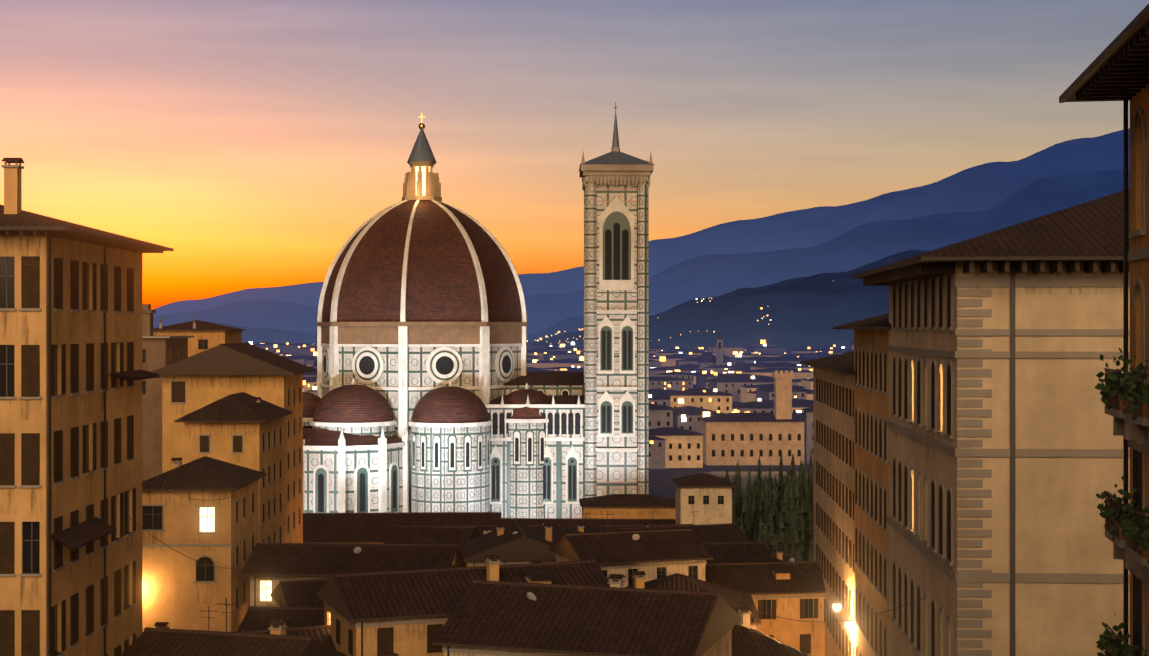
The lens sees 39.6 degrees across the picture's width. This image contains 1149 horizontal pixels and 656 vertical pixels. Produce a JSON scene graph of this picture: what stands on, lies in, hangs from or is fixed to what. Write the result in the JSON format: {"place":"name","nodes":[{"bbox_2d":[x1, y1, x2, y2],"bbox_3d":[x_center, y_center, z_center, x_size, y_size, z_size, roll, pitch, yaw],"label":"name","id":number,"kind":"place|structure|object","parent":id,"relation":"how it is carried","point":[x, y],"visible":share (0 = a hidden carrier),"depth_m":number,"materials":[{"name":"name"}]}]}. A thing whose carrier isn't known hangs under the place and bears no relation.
{"place":"outdoors","nodes":[
{"label":"outdoors","id":0,"kind":"place"},
{"bbox_2d":[142,304,193,481],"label":"house","id":1,"kind":"structure","parent":0,"point":[158,352],"depth_m":228.61,"materials":[{"name":"paint"}]},
{"bbox_2d":[153,315,245,356],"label":"house","id":2,"kind":"structure","parent":0,"point":[207,335],"depth_m":260.64,"materials":[{"name":"beige paint"}]},
{"bbox_2d":[174,392,292,542],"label":"house","id":3,"kind":"structure","parent":0,"point":[244,429],"depth_m":174.59,"materials":[{"name":"beige paint"}]},
{"bbox_2d":[152,342,316,542],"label":"house","id":4,"kind":"structure","parent":0,"point":[193,383],"depth_m":198.82,"materials":[{"name":"beige paint"}]},
{"bbox_2d":[205,316,583,344],"bbox_3d":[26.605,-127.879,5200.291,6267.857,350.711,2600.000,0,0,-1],"label":"mountain","id":5,"kind":"structure","parent":0,"point":[263,335],"depth_m":4373.98,"materials":[{"name":"blue"}]},
{"bbox_2d":[0,0,1148,309],"label":"sky","id":6,"kind":"structure","parent":0,"point":[249,140],"materials":[{"name":"orange"}]},
{"bbox_2d":[409,460,809,515],"bbox_3d":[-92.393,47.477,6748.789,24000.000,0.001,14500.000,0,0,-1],"label":"ground","id":7,"kind":"structure","parent":0,"point":[661,483],"depth_m":517.17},
{"bbox_2d":[0,158,173,655],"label":"block","id":8,"kind":"structure","parent":7,"relation":"on","point":[73,374],"depth_m":86.70,"materials":[{"name":"beige paint"}]},
{"bbox_2d":[90,441,234,500],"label":"cable","id":9,"kind":"object","parent":8,"relation":"attached to","point":[179,495],"visible":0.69,"depth_m":121.44,"materials":[{"name":"grey metal"}]},
{"bbox_2d":[119,508,246,568],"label":"cable","id":10,"kind":"object","parent":8,"relation":"attached to","point":[181,553],"visible":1,"depth_m":111.89,"materials":[{"name":"grey metal"}]},
{"bbox_2d":[154,606,217,630],"bbox_3d":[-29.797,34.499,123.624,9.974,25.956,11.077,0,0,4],"label":"antenna","id":11,"kind":"object","parent":7,"relation":"on","point":[159,624],"visible":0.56,"depth_m":121.68,"materials":[{"name":"black metal"}]},
{"bbox_2d":[142,456,266,631],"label":"house","id":12,"kind":"structure","parent":7,"relation":"on","point":[180,591],"depth_m":148.96,"materials":[{"name":"paint"}]},
{"bbox_2d":[121,598,346,655],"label":"roof","id":13,"kind":"structure","parent":7,"relation":"on","point":[276,641],"depth_m":97.28,"materials":[{"name":"brown tile"}]},
{"bbox_2d":[237,606,323,630],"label":"roof","id":14,"kind":"structure","parent":7,"relation":"on","point":[258,617],"depth_m":122.48,"materials":[{"name":"brown tile"}]},
{"bbox_2d":[235,599,336,649],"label":"roof","id":15,"kind":"structure","parent":7,"relation":"on","point":[321,634],"depth_m":113.73,"materials":[{"name":"brown tile"}]},
{"bbox_2d":[270,559,333,606],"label":"roof","id":16,"kind":"structure","parent":7,"relation":"on","point":[297,593],"depth_m":139.80,"materials":[{"name":"brown tile"}]},
{"bbox_2d":[313,357,316,369],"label":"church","id":17,"kind":"structure","parent":7,"relation":"on","point":[315,364],"depth_m":1042.53,"materials":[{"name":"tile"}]},
{"bbox_2d":[241,525,463,606],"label":"house","id":18,"kind":"structure","parent":7,"relation":"on","point":[269,566],"depth_m":151.37,"materials":[{"name":"brown tile"}]},
{"bbox_2d":[303,512,500,543],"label":"roof","id":19,"kind":"structure","parent":7,"relation":"on","point":[333,528],"depth_m":257.97,"materials":[{"name":"brown tile"}]},
{"bbox_2d":[383,525,480,545],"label":"roof","id":20,"kind":"structure","parent":7,"relation":"on","point":[399,534],"depth_m":212.71,"materials":[{"name":"brown tile"}]},
{"bbox_2d":[407,539,462,566],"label":"roof","id":21,"kind":"structure","parent":7,"relation":"on","point":[427,541],"depth_m":191.17,"materials":[{"name":"brown tile"}]},
{"bbox_2d":[303,113,584,517],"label":"cathedral","id":22,"kind":"structure","parent":7,"relation":"on","point":[422,332],"depth_m":393.21,"materials":[{"name":"stone"}]},
{"bbox_2d":[317,539,609,655],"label":"house","id":23,"kind":"structure","parent":7,"relation":"on","point":[400,613],"depth_m":110.19,"materials":[{"name":"brown tile"}]},
{"bbox_2d":[483,528,491,533],"bbox_3d":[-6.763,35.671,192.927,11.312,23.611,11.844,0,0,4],"label":"chimney","id":24,"kind":"object","parent":7,"relation":"on","point":[485,531],"visible":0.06,"depth_m":190.44,"materials":[{"name":"grey"}]},
{"bbox_2d":[452,525,544,534],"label":"roof","id":25,"kind":"structure","parent":7,"relation":"on","point":[479,529],"depth_m":229.38,"materials":[{"name":"brown tile"}]},
{"bbox_2d":[459,509,560,566],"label":"house","id":26,"kind":"structure","parent":7,"relation":"on","point":[516,542],"depth_m":170.90,"materials":[{"name":"brown tile"}]},
{"bbox_2d":[249,340,850,486],"bbox_3d":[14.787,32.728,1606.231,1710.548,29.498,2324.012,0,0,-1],"label":"city","id":27,"kind":"object","parent":7,"relation":"on","point":[685,393],"visible":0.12,"depth_m":966.17,"materials":[{"name":"tile"}]},
{"bbox_2d":[552,513,613,537],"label":"roof","id":28,"kind":"structure","parent":7,"relation":"on","point":[582,527],"depth_m":210.95,"materials":[{"name":"brown tile"}]},
{"bbox_2d":[491,518,675,530],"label":"roof","id":29,"kind":"structure","parent":7,"relation":"on","point":[558,523],"depth_m":254.75,"materials":[{"name":"brown tile"}]},
{"bbox_2d":[432,574,740,655],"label":"roof","id":30,"kind":"structure","parent":7,"relation":"on","point":[503,618],"depth_m":98.15,"materials":[{"name":"brown tile"}]},
{"bbox_2d":[579,102,653,497],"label":"campanile","id":31,"kind":"structure","parent":7,"relation":"on","point":[615,184],"depth_m":392.74,"materials":[{"name":"stone"}]},
{"bbox_2d":[579,494,675,518],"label":"house","id":32,"kind":"structure","parent":7,"relation":"on","point":[629,506],"depth_m":299.68,"materials":[{"name":"paint"}]},
{"bbox_2d":[548,510,713,587],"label":"house","id":33,"kind":"structure","parent":7,"relation":"on","point":[654,554],"depth_m":152.35,"materials":[{"name":"brown tile"}]},
{"bbox_2d":[632,571,645,588],"bbox_3d":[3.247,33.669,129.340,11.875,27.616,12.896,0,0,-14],"label":"chimney","id":34,"kind":"object","parent":7,"relation":"on","point":[638,581],"visible":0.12,"depth_m":129.94,"materials":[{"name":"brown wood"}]},
{"bbox_2d":[599,510,693,531],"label":"roof","id":35,"kind":"structure","parent":7,"relation":"on","point":[614,528],"depth_m":230.23,"materials":[{"name":"brown tile"}]},
{"bbox_2d":[649,427,702,467],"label":"building","id":36,"kind":"structure","parent":7,"relation":"on","point":[683,448],"depth_m":541.72,"materials":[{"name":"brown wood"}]},
{"bbox_2d":[615,511,751,542],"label":"roof","id":37,"kind":"structure","parent":7,"relation":"on","point":[731,532],"depth_m":208.00,"materials":[{"name":"brown tile"}]},
{"bbox_2d":[624,573,761,629],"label":"roof","id":38,"kind":"structure","parent":7,"relation":"on","point":[678,581],"depth_m":140.40,"materials":[{"name":"brown tile"}]},
{"bbox_2d":[672,473,735,524],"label":"house","id":39,"kind":"structure","parent":7,"relation":"on","point":[708,497],"depth_m":237.74,"materials":[{"name":"beige paint"}]},
{"bbox_2d":[698,332,723,368],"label":"church","id":40,"kind":"structure","parent":7,"relation":"on","point":[706,359],"depth_m":1236.94,"materials":[{"name":"tile"}]},
{"bbox_2d":[725,469,739,527],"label":"cypress tree","id":41,"kind":"object","parent":7,"relation":"on","point":[734,518],"visible":0.04,"depth_m":267.39,"materials":[{"name":"green plant"}]},
{"bbox_2d":[702,542,772,562],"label":"roof","id":42,"kind":"structure","parent":7,"relation":"on","point":[734,552],"depth_m":171.45,"materials":[{"name":"brown tile"}]},
{"bbox_2d":[732,457,744,525],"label":"cypress tree","id":43,"kind":"object","parent":7,"relation":"on","point":[737,490],"visible":0.23,"depth_m":271.44,"materials":[{"name":"green plant"}]},
{"bbox_2d":[739,471,758,541],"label":"cypress tree","id":44,"kind":"object","parent":7,"relation":"on","point":[747,519],"visible":0.31,"depth_m":265.34,"materials":[{"name":"green plant"}]},
{"bbox_2d":[699,371,805,464],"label":"palace with tower","id":45,"kind":"structure","parent":7,"relation":"on","point":[745,438],"depth_m":552.42,"materials":[{"name":"brown stone"}]},
{"bbox_2d":[751,454,763,536],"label":"cypress tree","id":46,"kind":"object","parent":7,"relation":"on","point":[757,485],"visible":0.15,"depth_m":273.56,"materials":[{"name":"green plant"}]},
{"bbox_2d":[705,561,825,655],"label":"house","id":47,"kind":"structure","parent":7,"relation":"on","point":[788,590],"depth_m":153.76,"materials":[{"name":"brown tile"}]},
{"bbox_2d":[753,476,777,553],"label":"cypress tree","id":48,"kind":"object","parent":7,"relation":"on","point":[765,529],"visible":0.46,"depth_m":261.38,"materials":[{"name":"green plant"}]},
{"bbox_2d":[758,466,778,538],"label":"cypress tree","id":49,"kind":"object","parent":7,"relation":"on","point":[773,500],"visible":0.08,"depth_m":269.47,"materials":[{"name":"green plant"}]},
{"bbox_2d":[732,591,809,655],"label":"house","id":50,"kind":"structure","parent":7,"relation":"on","point":[747,640],"depth_m":122.85,"materials":[{"name":"brown tile"}]},
{"bbox_2d":[771,557,785,561],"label":"roof","id":51,"kind":"structure","parent":7,"relation":"on","point":[775,560],"depth_m":193.70,"materials":[{"name":"brown tile"}]},
{"bbox_2d":[774,455,785,534],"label":"cypress tree","id":52,"kind":"object","parent":7,"relation":"on","point":[780,491],"visible":0.19,"depth_m":275.57,"materials":[{"name":"green plant"}]},
{"bbox_2d":[765,541,794,561],"bbox_3d":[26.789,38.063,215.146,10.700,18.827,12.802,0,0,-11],"label":"satellite dish","id":53,"kind":"object","parent":7,"relation":"on","point":[790,559],"visible":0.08,"depth_m":214.42,"materials":[{"name":"grey metal"}]},
{"bbox_2d":[770,549,797,561],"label":"house","id":54,"kind":"structure","parent":7,"relation":"on","point":[779,554],"depth_m":230.64,"materials":[{"name":"brown tile"}]},
{"bbox_2d":[777,470,802,561],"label":"cypress tree","id":55,"kind":"object","parent":7,"relation":"on","point":[787,538],"visible":0.5,"depth_m":262.20,"materials":[{"name":"green plant"}]},
{"bbox_2d":[783,453,805,560],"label":"cypress tree","id":56,"kind":"object","parent":7,"relation":"on","point":[799,521],"visible":0.27,"depth_m":269.45,"materials":[{"name":"green plant"}]},
{"bbox_2d":[797,460,806,557],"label":"cypress tree","id":57,"kind":"object","parent":7,"relation":"on","point":[802,475],"visible":0.08,"depth_m":277.68,"materials":[{"name":"green plant"}]},
{"bbox_2d":[799,451,812,560],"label":"cypress tree","id":58,"kind":"object","parent":7,"relation":"on","point":[808,494],"visible":0.31,"depth_m":271.44,"materials":[{"name":"green plant"}]},
{"bbox_2d":[807,505,812,560],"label":"cypress tree","id":59,"kind":"object","parent":7,"relation":"on","point":[810,547],"visible":0.1,"depth_m":267.64,"materials":[{"name":"green plant"}]},
{"bbox_2d":[843,339,853,353],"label":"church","id":60,"kind":"structure","parent":7,"relation":"on","point":[852,347],"depth_m":880.53,"materials":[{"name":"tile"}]},
{"bbox_2d":[833,313,891,655],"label":"palazzo","id":61,"kind":"structure","parent":7,"relation":"on","point":[871,473],"depth_m":114.67,"materials":[{"name":"brown paint"}]},
{"bbox_2d":[784,554,897,619],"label":"cable","id":62,"kind":"object","parent":61,"relation":"attached to","point":[842,598],"visible":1,"depth_m":118.66,"materials":[{"name":"grey metal"}]},
{"bbox_2d":[852,189,1129,655],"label":"palazzo","id":63,"kind":"structure","parent":7,"relation":"on","point":[1005,455],"depth_m":79.56,"materials":[{"name":"beige paint"}]},
{"bbox_2d":[763,597,924,621],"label":"cable","id":64,"kind":"object","parent":63,"relation":"attached to","point":[848,619],"visible":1,"depth_m":98.89,"materials":[{"name":"grey metal"}]},
{"bbox_2d":[1059,4,1148,655],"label":"block","id":65,"kind":"structure","parent":7,"relation":"on","point":[1117,69],"depth_m":43.56,"materials":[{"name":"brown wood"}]},
{"bbox_2d":[1094,347,1148,655],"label":"balcony plants","id":66,"kind":"object","parent":65,"relation":"on","point":[1103,642],"visible":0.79,"depth_m":42.03,"materials":[{"name":"green plant"}]},
{"bbox_2d":[153,170,1129,334],"bbox_3d":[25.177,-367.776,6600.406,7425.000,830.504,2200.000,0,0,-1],"label":"mountain","id":67,"kind":"structure","parent":0,"point":[709,276],"depth_m":6076.64,"materials":[{"name":"blue"}]},
{"bbox_2d":[153,128,1129,317],"bbox_3d":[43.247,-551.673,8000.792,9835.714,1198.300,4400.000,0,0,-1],"label":"mountain","id":68,"kind":"structure","parent":0,"point":[985,186],"depth_m":6946.57,"materials":[{"name":"blue"}]},
{"bbox_2d":[532,250,928,348],"bbox_3d":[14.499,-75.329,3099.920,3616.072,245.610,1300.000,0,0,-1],"label":"hill","id":69,"kind":"structure","parent":0,"point":[813,310],"depth_m":2632.89,"materials":[{"name":"blue"}]},
{"bbox_2d":[535,298,770,341],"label":"hillside lights","id":70,"kind":"object","parent":69,"relation":"on","point":[670,337],"visible":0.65,"depth_m":2814.82,"materials":[{"name":"yellow"}]},
{"bbox_2d":[802,407,812,462],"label":"building","id":71,"kind":"structure","parent":0,"point":[808,431],"depth_m":560.54,"materials":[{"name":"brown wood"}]},
{"bbox_2d":[800,352,854,655],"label":"street house","id":72,"kind":"structure","parent":0,"point":[833,466],"depth_m":145.36,"materials":[{"name":"beige paint"}]},
{"bbox_2d":[833,599,847,609],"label":"lantern","id":73,"kind":"object","parent":72,"relation":"attached to","point":[836,605],"visible":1,"depth_m":131.52,"materials":[{"name":"white glass"}]},
{"bbox_2d":[845,617,853,628],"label":"lantern","id":74,"kind":"object","parent":72,"relation":"attached to","point":[849,624],"visible":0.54,"depth_m":125.99,"materials":[{"name":"white glass"}]}
]}

